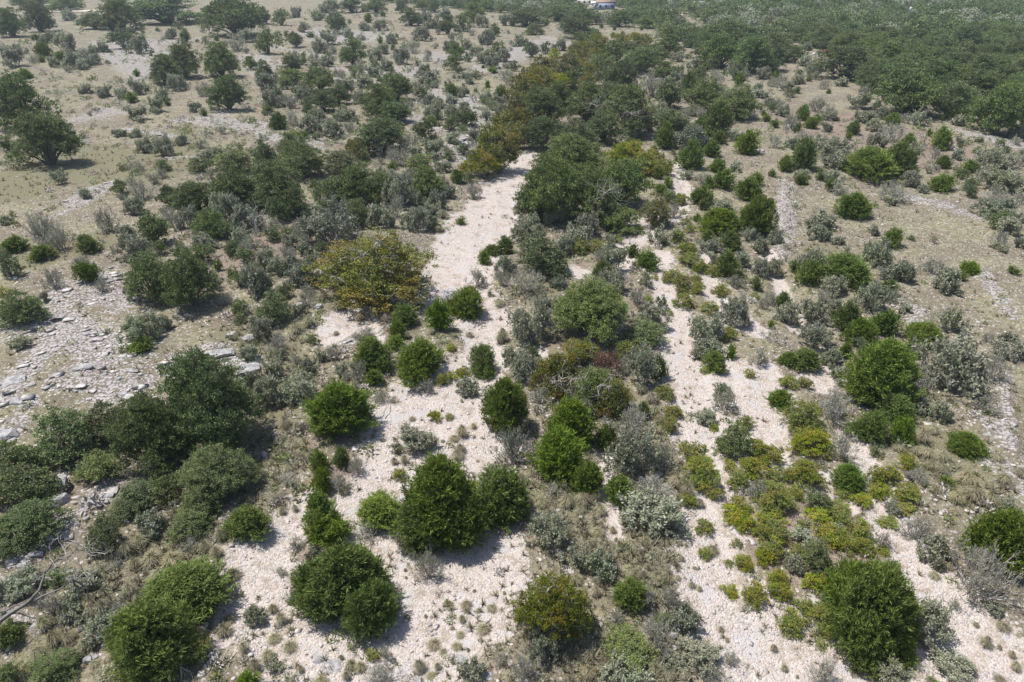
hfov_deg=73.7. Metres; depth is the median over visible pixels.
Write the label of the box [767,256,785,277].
grey green shrub
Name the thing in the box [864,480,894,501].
yellow green shrub
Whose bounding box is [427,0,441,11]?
leafy shrub
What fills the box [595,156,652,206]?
live oak
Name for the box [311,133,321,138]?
leafy shrub
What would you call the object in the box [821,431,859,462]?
twiggy shrub
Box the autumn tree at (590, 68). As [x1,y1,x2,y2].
[582,63,598,75]
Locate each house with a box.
[575,0,595,4]
[591,1,596,8]
[596,0,615,9]
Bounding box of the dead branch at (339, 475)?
[330,464,349,492]
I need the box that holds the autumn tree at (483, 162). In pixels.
[458,149,500,175]
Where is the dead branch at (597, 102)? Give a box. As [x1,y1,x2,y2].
[583,91,617,111]
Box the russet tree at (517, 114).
[505,109,527,134]
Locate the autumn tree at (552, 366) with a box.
[527,352,582,402]
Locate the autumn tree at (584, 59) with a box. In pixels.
[566,48,588,63]
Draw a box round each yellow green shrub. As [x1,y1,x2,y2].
[0,285,11,297]
[174,628,214,667]
[365,647,380,662]
[391,466,408,481]
[427,409,442,421]
[433,372,450,386]
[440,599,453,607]
[444,412,453,421]
[445,342,456,350]
[446,370,458,379]
[454,364,471,378]
[506,90,529,106]
[535,357,546,366]
[546,47,560,56]
[546,72,572,88]
[570,236,590,255]
[576,59,586,73]
[587,238,605,253]
[602,141,638,163]
[612,339,639,360]
[614,233,623,242]
[623,139,643,159]
[630,150,663,176]
[641,147,662,163]
[643,177,656,187]
[643,293,653,301]
[654,384,677,401]
[655,158,673,174]
[659,416,679,433]
[661,266,682,282]
[661,404,682,419]
[669,227,686,242]
[671,274,696,292]
[671,292,697,307]
[672,192,688,204]
[675,242,699,254]
[676,250,705,264]
[677,493,698,507]
[678,215,691,224]
[678,441,708,462]
[680,454,721,495]
[682,223,695,232]
[689,281,706,293]
[692,261,708,272]
[692,274,702,280]
[693,518,716,535]
[696,546,711,561]
[697,299,719,315]
[698,365,709,374]
[703,265,722,276]
[705,487,724,499]
[708,423,718,431]
[710,283,731,297]
[718,582,739,599]
[719,326,738,340]
[720,503,748,526]
[722,494,753,514]
[722,559,735,568]
[723,459,738,469]
[724,466,749,491]
[729,536,743,548]
[732,552,754,573]
[734,513,759,536]
[735,414,755,429]
[736,457,772,483]
[740,580,771,611]
[742,367,757,377]
[746,437,767,457]
[747,292,762,299]
[751,478,799,515]
[751,523,774,540]
[754,548,777,568]
[755,507,792,526]
[755,534,790,564]
[756,454,771,468]
[760,443,786,464]
[760,518,791,545]
[763,579,794,602]
[765,465,788,481]
[765,567,788,582]
[774,606,810,638]
[776,374,800,389]
[776,398,826,431]
[778,458,830,490]
[784,426,835,460]
[786,484,804,500]
[787,424,804,435]
[789,542,806,557]
[791,597,813,618]
[793,520,807,529]
[797,375,814,389]
[800,572,826,594]
[802,505,834,523]
[806,601,837,641]
[811,523,840,549]
[814,637,827,653]
[825,504,854,528]
[828,498,852,517]
[831,484,858,505]
[831,525,852,544]
[836,536,861,556]
[846,517,873,542]
[849,492,874,507]
[849,537,876,559]
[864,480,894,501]
[867,463,903,485]
[873,513,899,528]
[876,543,890,557]
[887,499,915,516]
[889,481,921,501]
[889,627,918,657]
[895,451,918,470]
[916,628,926,640]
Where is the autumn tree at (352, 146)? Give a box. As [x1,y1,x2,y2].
[344,138,365,159]
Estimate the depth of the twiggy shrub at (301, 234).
78.78 m
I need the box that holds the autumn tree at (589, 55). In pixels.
[586,50,595,62]
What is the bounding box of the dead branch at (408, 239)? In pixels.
[371,216,430,254]
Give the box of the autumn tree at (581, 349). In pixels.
[560,337,606,365]
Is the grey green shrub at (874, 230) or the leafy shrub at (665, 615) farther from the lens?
the grey green shrub at (874, 230)
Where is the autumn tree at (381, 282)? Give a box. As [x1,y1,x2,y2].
[298,226,439,315]
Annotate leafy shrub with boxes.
[0,248,26,276]
[0,288,55,330]
[0,438,49,475]
[0,458,74,507]
[0,494,76,567]
[0,661,27,681]
[23,645,86,681]
[28,405,111,472]
[38,566,75,588]
[70,448,132,481]
[73,399,122,448]
[83,511,125,559]
[104,27,132,48]
[108,494,142,525]
[109,179,126,193]
[110,475,156,520]
[116,162,128,171]
[123,27,139,36]
[147,240,167,253]
[148,472,182,508]
[153,159,173,170]
[154,184,176,205]
[162,507,213,545]
[168,489,227,521]
[172,21,184,28]
[173,240,182,245]
[176,37,185,44]
[185,155,215,173]
[185,242,216,260]
[201,36,210,43]
[210,218,236,238]
[212,142,255,174]
[225,273,242,285]
[226,265,238,277]
[229,298,248,315]
[231,313,248,324]
[233,248,255,262]
[246,147,257,154]
[249,401,263,412]
[253,28,279,53]
[254,289,292,326]
[260,194,291,221]
[261,224,281,240]
[271,7,291,25]
[273,30,282,36]
[274,284,293,296]
[277,76,293,88]
[280,225,290,233]
[283,30,289,37]
[285,31,304,46]
[286,221,301,233]
[296,55,308,64]
[299,95,309,106]
[299,136,309,143]
[301,102,313,113]
[305,108,315,117]
[306,177,321,192]
[306,332,320,345]
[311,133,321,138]
[313,239,329,255]
[318,149,363,178]
[323,11,350,31]
[345,197,372,226]
[350,67,362,78]
[356,93,369,106]
[356,334,378,342]
[357,68,365,73]
[370,59,379,66]
[375,74,384,82]
[392,121,405,130]
[399,96,410,104]
[404,153,435,168]
[413,84,431,98]
[422,114,436,125]
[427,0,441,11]
[441,52,467,69]
[441,113,460,131]
[442,149,456,160]
[443,80,452,86]
[449,107,482,124]
[454,13,473,31]
[454,65,463,72]
[456,142,470,154]
[458,123,468,132]
[463,52,472,61]
[464,169,475,181]
[472,70,480,78]
[480,96,492,104]
[486,101,497,109]
[488,47,495,56]
[491,39,505,51]
[501,62,509,68]
[508,60,520,70]
[514,228,575,278]
[522,41,539,56]
[527,345,541,359]
[540,41,553,53]
[563,66,590,90]
[570,29,590,44]
[589,52,616,69]
[599,618,659,672]
[621,317,671,345]
[624,137,638,146]
[638,271,653,287]
[643,119,658,132]
[651,612,670,626]
[653,106,692,126]
[654,294,667,307]
[662,188,677,203]
[671,64,682,75]
[683,106,696,114]
[686,64,708,79]
[711,381,731,397]
[711,418,756,460]
[725,66,740,80]
[738,269,747,277]
[758,102,766,109]
[767,102,777,112]
[783,86,797,97]
[801,534,833,579]
[803,485,835,510]
[851,336,869,351]
[869,444,884,457]
[905,103,919,114]
[925,675,939,681]
[952,165,961,171]
[953,168,972,178]
[961,183,978,197]
[963,177,978,185]
[987,209,1019,229]
[995,138,1007,144]
[1002,146,1012,152]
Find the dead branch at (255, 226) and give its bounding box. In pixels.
[234,197,285,238]
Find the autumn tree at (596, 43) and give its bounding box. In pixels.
[581,34,613,52]
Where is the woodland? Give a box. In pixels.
[370,0,1023,39]
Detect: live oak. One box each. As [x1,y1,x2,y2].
[0,6,28,37]
[0,69,65,128]
[0,108,86,169]
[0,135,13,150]
[6,0,53,5]
[15,0,57,31]
[46,0,86,10]
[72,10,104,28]
[95,0,144,29]
[96,19,127,29]
[98,386,200,480]
[117,247,175,302]
[129,0,204,23]
[132,209,173,245]
[147,54,183,85]
[152,345,265,455]
[156,245,224,306]
[163,42,202,78]
[165,179,219,211]
[170,441,263,509]
[186,207,224,238]
[192,0,266,35]
[202,40,241,76]
[202,73,251,110]
[205,161,263,206]
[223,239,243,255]
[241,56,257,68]
[243,159,304,210]
[251,142,279,163]
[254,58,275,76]
[256,5,271,23]
[271,137,327,175]
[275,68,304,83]
[277,131,296,150]
[279,185,307,216]
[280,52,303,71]
[300,64,335,89]
[305,88,337,112]
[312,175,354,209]
[328,82,351,105]
[333,162,379,204]
[338,0,364,11]
[338,38,367,65]
[351,117,405,154]
[359,82,399,117]
[359,149,369,161]
[361,0,388,12]
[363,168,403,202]
[373,101,413,120]
[378,71,414,99]
[395,0,408,12]
[398,7,423,25]
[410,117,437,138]
[410,163,445,197]
[413,0,430,9]
[435,14,459,33]
[445,42,466,57]
[458,1,488,21]
[489,22,500,35]
[505,6,546,25]
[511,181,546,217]
[512,149,584,215]
[518,84,568,126]
[521,114,565,148]
[522,22,544,34]
[526,130,612,177]
[538,3,572,20]
[547,80,576,107]
[549,273,631,344]
[553,117,603,147]
[553,160,620,222]
[556,10,603,37]
[562,80,610,121]
[571,364,620,405]
[583,108,627,142]
[586,29,602,43]
[593,56,614,82]
[594,82,658,136]
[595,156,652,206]
[598,206,646,235]
[599,80,626,108]
[600,38,625,62]
[601,56,643,85]
[606,9,635,26]
[618,46,662,70]
[620,40,641,53]
[631,15,654,27]
[640,44,657,51]
[647,60,678,80]
[652,77,686,107]
[653,45,670,61]
[654,23,679,39]
[657,31,686,56]
[671,16,685,26]
[681,34,695,46]
[681,75,721,109]
[689,27,706,33]
[689,39,708,57]
[692,31,719,47]
[697,32,745,67]
[700,23,727,35]
[711,83,759,118]
[719,18,740,34]
[720,17,754,28]
[727,29,748,40]
[729,34,780,72]
[733,20,758,32]
[743,25,762,39]
[765,31,788,51]
[766,38,786,71]
[776,46,788,60]
[784,45,811,61]
[785,38,793,48]
[790,25,808,41]
[801,32,818,45]
[806,44,888,79]
[807,22,844,47]
[817,32,837,49]
[826,31,863,51]
[839,21,861,34]
[847,32,870,44]
[851,57,889,90]
[860,30,891,47]
[865,45,880,59]
[866,27,876,32]
[867,63,947,114]
[868,41,907,57]
[870,32,891,38]
[872,50,889,59]
[874,23,894,32]
[882,62,901,74]
[887,29,902,38]
[894,37,914,43]
[894,46,935,65]
[894,52,929,75]
[900,26,912,36]
[904,27,929,38]
[912,58,968,83]
[919,34,937,46]
[919,37,935,49]
[920,45,933,52]
[921,29,950,41]
[928,45,955,58]
[928,79,981,115]
[935,33,948,42]
[935,37,959,47]
[938,51,976,66]
[940,47,963,56]
[947,24,992,47]
[950,25,963,33]
[954,68,1005,96]
[955,38,978,52]
[957,63,972,73]
[960,52,998,71]
[962,80,1023,133]
[965,88,984,112]
[966,20,989,31]
[975,42,1011,55]
[977,69,1004,82]
[982,30,1004,35]
[982,34,992,43]
[982,44,1003,55]
[985,35,1012,52]
[986,24,1023,35]
[991,21,1008,27]
[991,74,1023,112]
[992,53,1014,60]
[992,55,1012,64]
[993,64,1023,80]
[1001,71,1023,83]
[1002,37,1023,54]
[1006,52,1023,71]
[1007,30,1022,39]
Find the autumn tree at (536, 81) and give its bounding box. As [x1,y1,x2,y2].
[518,72,548,93]
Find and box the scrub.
[0,8,1023,681]
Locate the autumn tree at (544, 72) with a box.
[528,65,557,88]
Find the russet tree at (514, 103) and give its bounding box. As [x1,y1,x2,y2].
[500,89,528,112]
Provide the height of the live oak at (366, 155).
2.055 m
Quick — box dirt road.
[49,10,100,11]
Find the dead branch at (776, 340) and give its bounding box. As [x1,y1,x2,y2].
[753,326,801,349]
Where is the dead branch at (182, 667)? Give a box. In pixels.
[175,643,192,680]
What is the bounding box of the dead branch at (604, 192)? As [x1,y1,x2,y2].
[584,176,629,206]
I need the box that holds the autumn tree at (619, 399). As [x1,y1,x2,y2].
[594,377,632,418]
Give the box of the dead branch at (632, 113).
[618,101,647,125]
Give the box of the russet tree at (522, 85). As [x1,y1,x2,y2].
[506,73,537,103]
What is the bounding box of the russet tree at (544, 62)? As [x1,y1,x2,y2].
[529,54,559,74]
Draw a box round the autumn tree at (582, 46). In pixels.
[562,40,595,60]
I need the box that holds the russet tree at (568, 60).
[554,51,585,71]
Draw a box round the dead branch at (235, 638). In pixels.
[222,623,252,659]
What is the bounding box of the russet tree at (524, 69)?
[515,66,541,89]
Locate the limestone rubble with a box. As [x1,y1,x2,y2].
[0,113,1023,681]
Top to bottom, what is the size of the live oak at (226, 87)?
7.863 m
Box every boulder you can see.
[0,374,25,386]
[0,429,19,440]
[9,398,23,404]
[16,559,31,567]
[25,382,34,386]
[27,550,43,557]
[29,622,37,629]
[34,474,67,495]
[49,493,70,508]
[55,532,67,539]
[72,363,92,370]
[77,505,87,511]
[83,656,92,663]
[87,500,97,505]
[91,653,99,658]
[104,492,114,497]
[195,621,208,627]
[209,348,234,357]
[237,362,259,372]
[242,334,255,341]
[311,653,328,663]
[314,303,323,308]
[321,659,340,673]
[454,653,467,662]
[481,671,492,680]
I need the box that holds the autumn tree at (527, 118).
[514,106,534,124]
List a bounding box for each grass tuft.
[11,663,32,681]
[25,643,48,661]
[33,614,53,633]
[40,629,63,650]
[59,628,77,645]
[59,646,81,665]
[76,640,90,654]
[79,602,95,613]
[87,658,99,669]
[91,560,107,571]
[93,598,110,615]
[114,540,136,556]
[121,581,138,596]
[126,556,141,569]
[129,533,149,548]
[133,591,143,601]
[137,550,168,571]
[147,565,171,578]
[158,548,186,569]
[194,626,205,639]
[198,540,210,549]
[200,610,218,622]
[207,546,223,558]
[213,529,226,541]
[213,622,232,638]
[221,612,237,625]
[222,565,243,582]
[237,642,250,653]
[246,657,262,671]
[259,469,267,476]
[260,646,274,661]
[261,457,273,467]
[264,630,282,647]
[265,603,276,613]
[271,433,284,441]
[273,610,287,625]
[277,416,291,428]
[278,507,285,513]
[279,639,297,655]
[281,462,299,471]
[285,439,300,449]
[285,569,296,586]
[287,322,306,333]
[290,504,297,511]
[291,423,304,432]
[295,665,303,673]
[298,333,315,340]
[301,315,315,326]
[312,672,327,681]
[316,290,332,300]
[328,289,340,297]
[331,302,346,310]
[339,485,351,494]
[340,671,351,681]
[344,659,356,670]
[350,380,359,386]
[351,310,367,320]
[352,660,367,673]
[382,311,393,321]
[390,457,397,464]
[400,455,408,463]
[401,330,411,337]
[410,658,428,676]
[423,638,442,654]
[425,671,435,680]
[427,327,433,333]
[433,663,442,669]
[435,209,448,217]
[435,223,443,231]
[439,648,446,655]
[447,434,459,441]
[447,449,465,459]
[450,640,461,650]
[453,424,469,438]
[454,444,467,452]
[454,630,464,639]
[458,614,465,621]
[459,599,473,611]
[464,331,474,336]
[475,622,492,637]
[485,603,496,613]
[492,298,507,305]
[494,336,503,343]
[495,327,510,341]
[518,472,529,485]
[525,468,537,477]
[532,494,551,507]
[557,493,576,509]
[567,573,583,586]
[572,505,588,514]
[573,493,592,508]
[579,664,595,680]
[583,540,595,546]
[588,489,601,500]
[590,586,601,597]
[591,526,603,536]
[593,501,608,515]
[596,520,606,527]
[608,526,617,533]
[614,544,623,551]
[622,565,636,578]
[624,537,642,550]
[636,384,648,393]
[638,570,646,578]
[643,391,660,403]
[645,660,662,678]
[648,404,659,415]
[654,413,663,417]
[654,561,670,574]
[657,575,665,580]
[658,664,675,681]
[668,474,685,487]
[677,668,691,680]
[678,484,695,496]
[687,581,695,588]
[695,498,706,508]
[703,542,719,555]
[769,644,777,652]
[781,664,788,671]
[849,668,859,677]
[889,442,907,452]
[909,445,921,454]
[915,431,933,445]
[916,447,937,460]
[922,460,937,469]
[925,424,943,434]
[926,482,942,493]
[927,571,940,581]
[932,463,952,477]
[934,450,949,462]
[946,489,967,504]
[946,562,955,570]
[947,427,959,434]
[949,507,961,516]
[951,468,980,487]
[951,534,965,545]
[961,483,986,504]
[976,634,995,650]
[978,491,1001,508]
[988,451,1007,462]
[988,471,1017,486]
[992,673,1006,681]
[993,620,1012,633]
[1005,650,1016,658]
[1008,660,1023,675]
[1011,467,1023,478]
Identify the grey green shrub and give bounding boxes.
[0,43,26,68]
[0,214,16,225]
[0,561,48,615]
[1,42,29,53]
[6,333,33,350]
[36,291,47,302]
[37,30,55,43]
[45,55,60,66]
[47,166,70,184]
[50,29,76,51]
[56,600,92,626]
[59,589,85,608]
[60,6,78,20]
[60,50,90,69]
[66,566,104,597]
[75,57,88,70]
[76,43,102,64]
[76,83,93,93]
[78,187,91,198]
[78,604,124,649]
[93,38,112,52]
[95,83,112,97]
[106,230,157,261]
[110,129,118,137]
[113,88,126,99]
[115,224,137,241]
[115,308,166,352]
[117,128,126,136]
[119,75,148,93]
[119,194,145,215]
[120,105,150,122]
[123,32,154,53]
[127,127,141,138]
[130,506,169,539]
[133,135,153,153]
[134,81,149,91]
[147,95,165,113]
[150,133,174,156]
[151,313,172,330]
[154,87,168,100]
[163,26,177,38]
[163,72,189,90]
[173,133,187,145]
[174,245,188,257]
[175,202,200,229]
[186,101,202,111]
[188,232,222,249]
[195,148,213,160]
[208,189,238,220]
[210,146,225,158]
[227,27,261,42]
[228,201,263,229]
[230,222,258,247]
[236,343,257,361]
[237,258,267,300]
[242,369,262,388]
[242,603,267,628]
[247,315,272,344]
[251,370,281,407]
[253,244,275,271]
[253,274,273,298]
[254,70,277,89]
[260,84,286,108]
[260,354,283,377]
[261,653,287,672]
[265,256,289,276]
[271,346,287,359]
[271,374,316,405]
[281,233,298,248]
[282,253,303,271]
[282,259,315,286]
[287,301,308,318]
[288,369,313,383]
[290,5,301,17]
[293,84,313,103]
[296,238,314,254]
[297,22,306,31]
[297,191,361,244]
[298,114,322,133]
[299,204,323,217]
[300,357,318,373]
[302,250,317,266]
[303,542,318,559]
[308,58,318,65]
[309,38,328,52]
[310,8,325,20]
[310,271,328,286]
[313,27,341,44]
[313,108,330,120]
[313,348,327,363]
[317,0,340,12]
[318,55,334,66]
[321,118,344,137]
[327,11,342,22]
[330,104,357,121]
[333,360,348,376]
[334,76,354,95]
[343,26,353,36]
[351,89,363,104]
[354,74,374,88]
[358,21,371,30]
[361,2,368,11]
[362,63,378,77]
[363,204,396,228]
[367,47,381,60]
[368,18,389,30]
[371,42,388,53]
[378,58,393,70]
[380,168,415,209]
[385,32,397,43]
[386,421,439,455]
[392,46,410,65]
[399,212,419,229]
[406,143,421,155]
[406,205,438,231]
[407,189,426,206]
[412,24,432,40]
[413,62,429,77]
[417,8,431,23]
[417,70,440,83]
[419,198,441,214]
[421,93,435,104]
[421,136,445,160]
[422,15,438,28]
[422,103,441,119]
[426,186,447,209]
[430,79,438,87]
[430,96,445,108]
[433,161,452,173]
[437,6,450,16]
[438,180,455,198]
[442,38,454,51]
[444,103,457,115]
[445,91,458,103]
[445,130,459,144]
[454,654,488,681]
[455,375,478,397]
[457,86,467,97]
[457,101,469,109]
[459,37,471,48]
[460,71,475,84]
[468,128,479,138]
[469,45,483,55]
[472,13,489,27]
[474,49,489,63]
[477,27,495,44]
[478,91,493,102]
[481,109,492,120]
[483,55,500,68]
[486,92,507,105]
[491,101,507,114]
[493,255,517,275]
[494,47,511,61]
[498,12,515,25]
[501,345,517,367]
[504,297,560,341]
[507,343,542,386]
[510,221,529,243]
[510,414,534,443]
[511,33,528,46]
[517,211,545,235]
[523,508,568,552]
[527,624,558,666]
[531,290,556,306]
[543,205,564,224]
[548,274,567,289]
[550,38,566,51]
[555,236,574,256]
[555,538,590,567]
[558,221,590,252]
[574,210,599,240]
[580,544,615,584]
[581,398,596,418]
[594,422,664,484]
[596,266,629,293]
[597,648,655,681]
[600,243,630,276]
[604,233,616,248]
[615,484,693,538]
[624,339,663,392]
[627,299,672,327]
[644,502,686,538]
[646,223,676,244]
[653,100,668,113]
[658,648,690,672]
[664,69,682,83]
[665,601,702,636]
[669,50,683,61]
[672,121,711,151]
[675,632,721,680]
[676,170,697,180]
[685,312,728,341]
[686,57,702,67]
[689,335,729,361]
[692,407,717,428]
[694,236,728,252]
[705,55,720,68]
[706,251,720,265]
[713,199,733,210]
[718,290,752,327]
[725,61,746,72]
[726,129,743,141]
[726,159,743,172]
[734,250,751,268]
[740,225,762,241]
[750,236,770,256]
[750,257,768,278]
[751,82,763,89]
[751,88,768,98]
[755,65,771,78]
[763,96,776,104]
[767,227,784,243]
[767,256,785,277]
[772,300,801,325]
[774,104,790,117]
[777,80,803,91]
[782,552,808,576]
[783,137,801,148]
[786,523,816,543]
[791,71,806,84]
[792,161,809,169]
[792,168,811,178]
[796,53,811,66]
[796,295,832,324]
[796,319,836,350]
[798,246,825,268]
[803,41,813,50]
[805,208,841,230]
[806,223,832,241]
[813,133,829,150]
[814,134,857,159]
[819,274,849,299]
[820,110,840,120]
[820,120,833,131]
[820,148,853,170]
[820,346,842,368]
[821,167,847,182]
[822,298,842,315]
[826,363,848,381]
[829,236,846,244]
[833,76,849,86]
[845,91,883,109]
[850,109,870,121]
[852,277,897,314]
[858,109,878,122]
[861,236,894,267]
[864,118,884,131]
[865,132,890,147]
[870,224,880,235]
[874,105,889,119]
[875,261,916,280]
[876,653,919,681]
[882,194,898,206]
[883,499,901,517]
[888,260,917,282]
[897,301,913,315]
[898,170,922,187]
[905,108,935,125]
[907,322,994,402]
[908,141,923,154]
[910,103,928,111]
[911,396,934,416]
[913,594,955,655]
[915,533,956,571]
[916,183,930,193]
[927,400,954,423]
[930,265,963,295]
[930,644,980,681]
[934,303,974,331]
[949,114,965,125]
[949,134,969,144]
[951,147,963,160]
[967,196,1023,221]
[973,147,1016,170]
[974,135,984,142]
[974,148,990,155]
[974,164,1023,193]
[985,601,1005,620]
[988,337,1023,361]
[989,182,1005,195]
[989,242,1009,252]
[995,215,1023,235]
[995,330,1021,344]
[997,495,1023,513]
[1007,124,1023,137]
[1013,237,1023,249]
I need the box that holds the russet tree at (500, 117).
[488,109,515,129]
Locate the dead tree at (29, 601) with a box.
[0,532,113,624]
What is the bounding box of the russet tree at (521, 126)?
[508,119,529,148]
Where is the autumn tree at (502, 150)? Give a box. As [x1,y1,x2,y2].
[474,122,521,170]
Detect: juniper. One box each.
[0,233,31,253]
[0,616,28,650]
[17,67,34,78]
[26,243,58,262]
[28,33,40,40]
[31,40,53,56]
[37,54,46,62]
[52,51,64,60]
[69,258,104,282]
[73,233,105,253]
[100,592,207,681]
[117,335,155,355]
[122,91,138,102]
[131,67,140,76]
[140,554,240,627]
[164,99,171,105]
[178,27,193,40]
[200,108,207,115]
[209,258,222,269]
[215,503,274,542]
[236,668,261,681]
[260,104,274,115]
[266,111,289,129]
[281,557,337,623]
[288,534,396,626]
[296,377,380,441]
[298,489,344,538]
[300,512,353,547]
[303,465,333,493]
[306,31,314,37]
[307,445,331,474]
[331,443,349,468]
[337,575,404,650]
[351,335,395,370]
[352,535,386,578]
[353,296,365,304]
[355,487,402,533]
[363,12,373,22]
[363,368,385,386]
[370,354,392,374]
[377,33,383,43]
[379,9,386,15]
[385,332,403,350]
[385,491,438,557]
[386,160,397,169]
[387,317,406,337]
[391,300,418,327]
[393,334,446,388]
[393,446,491,551]
[422,296,457,330]
[439,489,492,556]
[441,285,486,321]
[445,83,458,95]
[449,167,464,183]
[454,215,467,224]
[464,341,498,381]
[476,250,492,264]
[476,464,531,533]
[478,374,531,437]
[483,243,500,255]
[484,80,489,87]
[487,66,498,72]
[492,85,508,101]
[495,235,515,254]
[521,422,594,487]
[541,392,598,445]
[567,459,604,498]
[589,259,610,277]
[590,422,619,454]
[594,347,622,376]
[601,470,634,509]
[610,574,652,614]
[627,243,640,257]
[634,248,664,272]
[637,400,650,417]
[650,353,672,380]
[651,119,675,148]
[653,166,663,179]
[653,184,669,194]
[662,175,673,187]
[668,137,705,170]
[680,70,698,90]
[686,183,718,204]
[692,116,708,128]
[692,213,701,220]
[695,205,744,235]
[698,196,712,209]
[700,96,736,135]
[700,228,716,241]
[700,347,730,372]
[701,61,712,70]
[701,139,721,157]
[703,128,713,137]
[704,175,716,187]
[705,157,726,172]
[710,128,726,144]
[711,248,744,277]
[712,167,737,190]
[717,228,744,250]
[724,341,737,359]
[731,128,762,154]
[733,175,764,200]
[734,71,744,84]
[735,191,779,234]
[748,273,764,290]
[749,170,764,183]
[762,113,771,121]
[762,387,794,411]
[767,319,774,328]
[768,168,776,176]
[769,118,779,127]
[771,69,783,79]
[774,290,794,306]
[774,351,797,366]
[776,154,793,171]
[787,256,799,271]
[790,134,819,169]
[791,121,803,132]
[791,344,824,372]
[793,256,826,286]
[794,173,808,184]
[795,102,811,120]
[802,115,819,128]
[814,166,826,180]
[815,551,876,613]
[816,113,823,121]
[821,250,878,289]
[821,551,923,665]
[824,176,836,190]
[828,297,862,329]
[829,461,868,494]
[830,191,873,219]
[834,335,929,406]
[838,316,880,345]
[838,623,882,681]
[839,340,853,357]
[840,144,905,183]
[843,132,852,139]
[844,119,861,134]
[844,407,891,445]
[869,309,906,336]
[874,391,921,424]
[877,224,905,248]
[881,277,899,297]
[882,583,925,649]
[884,112,902,127]
[886,139,921,176]
[886,413,918,445]
[887,647,918,670]
[899,132,918,146]
[902,318,945,347]
[907,339,922,358]
[924,172,957,193]
[926,128,932,135]
[927,123,954,149]
[933,154,952,167]
[937,475,956,485]
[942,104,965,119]
[944,430,991,462]
[953,259,984,275]
[954,503,1023,578]
[960,158,981,172]
[961,269,969,280]
[1005,265,1023,274]
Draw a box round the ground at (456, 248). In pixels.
[0,0,1023,681]
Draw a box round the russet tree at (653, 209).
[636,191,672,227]
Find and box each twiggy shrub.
[23,209,69,244]
[26,53,42,62]
[30,589,66,615]
[34,266,66,290]
[42,226,75,250]
[64,64,76,72]
[71,254,91,264]
[92,204,119,234]
[93,273,112,295]
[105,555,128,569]
[108,599,131,613]
[115,193,125,199]
[124,174,136,186]
[125,159,145,171]
[128,174,158,200]
[146,171,159,184]
[154,167,168,178]
[158,206,175,219]
[164,209,187,229]
[181,534,207,551]
[194,81,209,96]
[195,137,208,148]
[202,167,217,180]
[217,124,226,134]
[219,291,233,304]
[226,35,247,50]
[236,236,258,251]
[242,46,249,52]
[258,133,267,141]
[266,329,287,351]
[267,217,281,228]
[268,490,286,502]
[271,143,278,150]
[275,567,287,578]
[276,243,296,258]
[277,470,296,487]
[278,91,296,108]
[286,110,300,126]
[287,532,306,551]
[288,354,299,365]
[290,218,321,245]
[291,49,300,57]
[298,290,315,308]
[300,282,321,293]
[309,52,317,58]
[324,42,337,53]
[324,346,338,359]
[326,469,357,490]
[333,67,341,76]
[341,369,350,382]
[342,120,356,131]
[347,359,367,383]
[347,456,369,472]
[351,325,381,339]
[353,60,364,69]
[353,520,379,542]
[363,660,404,681]
[369,135,394,156]
[375,390,388,403]
[376,156,385,164]
[378,644,393,665]
[380,195,407,218]
[385,145,412,165]
[393,132,419,151]
[394,533,408,553]
[402,39,419,53]
[402,168,414,180]
[404,98,414,109]
[404,537,445,581]
[409,80,419,88]
[419,378,434,397]
[422,49,432,55]
[422,55,433,61]
[439,171,451,183]
[447,31,456,39]
[460,181,483,198]
[463,266,487,289]
[491,425,536,468]
[491,649,511,667]
[493,269,510,285]
[498,67,512,80]
[502,72,512,84]
[503,267,548,296]
[510,646,543,681]
[511,266,528,281]
[528,383,552,402]
[545,480,564,497]
[593,247,605,260]
[593,571,616,585]
[597,394,650,445]
[608,608,625,625]
[617,350,632,376]
[625,474,676,502]
[630,286,644,303]
[631,69,664,96]
[638,586,656,614]
[640,613,678,658]
[646,439,678,476]
[657,581,691,608]
[660,644,680,664]
[669,198,683,218]
[681,106,694,117]
[692,661,729,681]
[695,172,713,184]
[696,104,706,117]
[705,70,725,84]
[709,384,740,414]
[722,650,746,667]
[727,274,739,288]
[735,276,746,287]
[743,67,749,80]
[745,479,775,499]
[748,345,770,369]
[756,295,770,309]
[763,131,780,148]
[763,290,777,305]
[766,76,780,87]
[771,95,785,109]
[773,72,789,84]
[780,114,801,130]
[795,61,822,75]
[795,129,817,138]
[805,653,838,681]
[807,95,830,112]
[814,287,830,300]
[818,77,831,89]
[818,103,836,115]
[818,381,853,423]
[818,458,830,469]
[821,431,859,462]
[825,177,848,195]
[844,245,851,252]
[856,83,870,94]
[865,174,886,184]
[871,179,917,206]
[874,120,906,143]
[875,528,896,548]
[887,287,900,304]
[894,515,936,543]
[898,110,910,123]
[901,463,932,485]
[914,370,944,397]
[917,255,947,274]
[924,164,934,173]
[928,145,947,159]
[928,233,938,243]
[932,164,941,172]
[947,597,966,610]
[949,522,1023,619]
[961,667,977,679]
[971,391,1006,417]
[973,168,986,179]
[979,332,994,342]
[982,345,1021,382]
[983,186,1021,210]
[985,187,1005,197]
[989,229,1010,243]
[1006,151,1023,168]
[1011,135,1022,144]
[1013,192,1023,203]
[1016,155,1023,166]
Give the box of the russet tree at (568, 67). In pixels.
[549,62,580,82]
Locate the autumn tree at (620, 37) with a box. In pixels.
[612,33,630,42]
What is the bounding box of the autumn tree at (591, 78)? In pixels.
[577,70,595,88]
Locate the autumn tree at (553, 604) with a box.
[505,569,593,645]
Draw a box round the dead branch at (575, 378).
[545,358,594,400]
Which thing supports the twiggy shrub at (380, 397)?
on the ground at (456, 248)
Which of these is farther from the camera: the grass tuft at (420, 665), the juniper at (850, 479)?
the juniper at (850, 479)
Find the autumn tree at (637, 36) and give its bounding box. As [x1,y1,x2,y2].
[625,31,653,45]
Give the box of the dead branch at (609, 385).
[580,371,633,405]

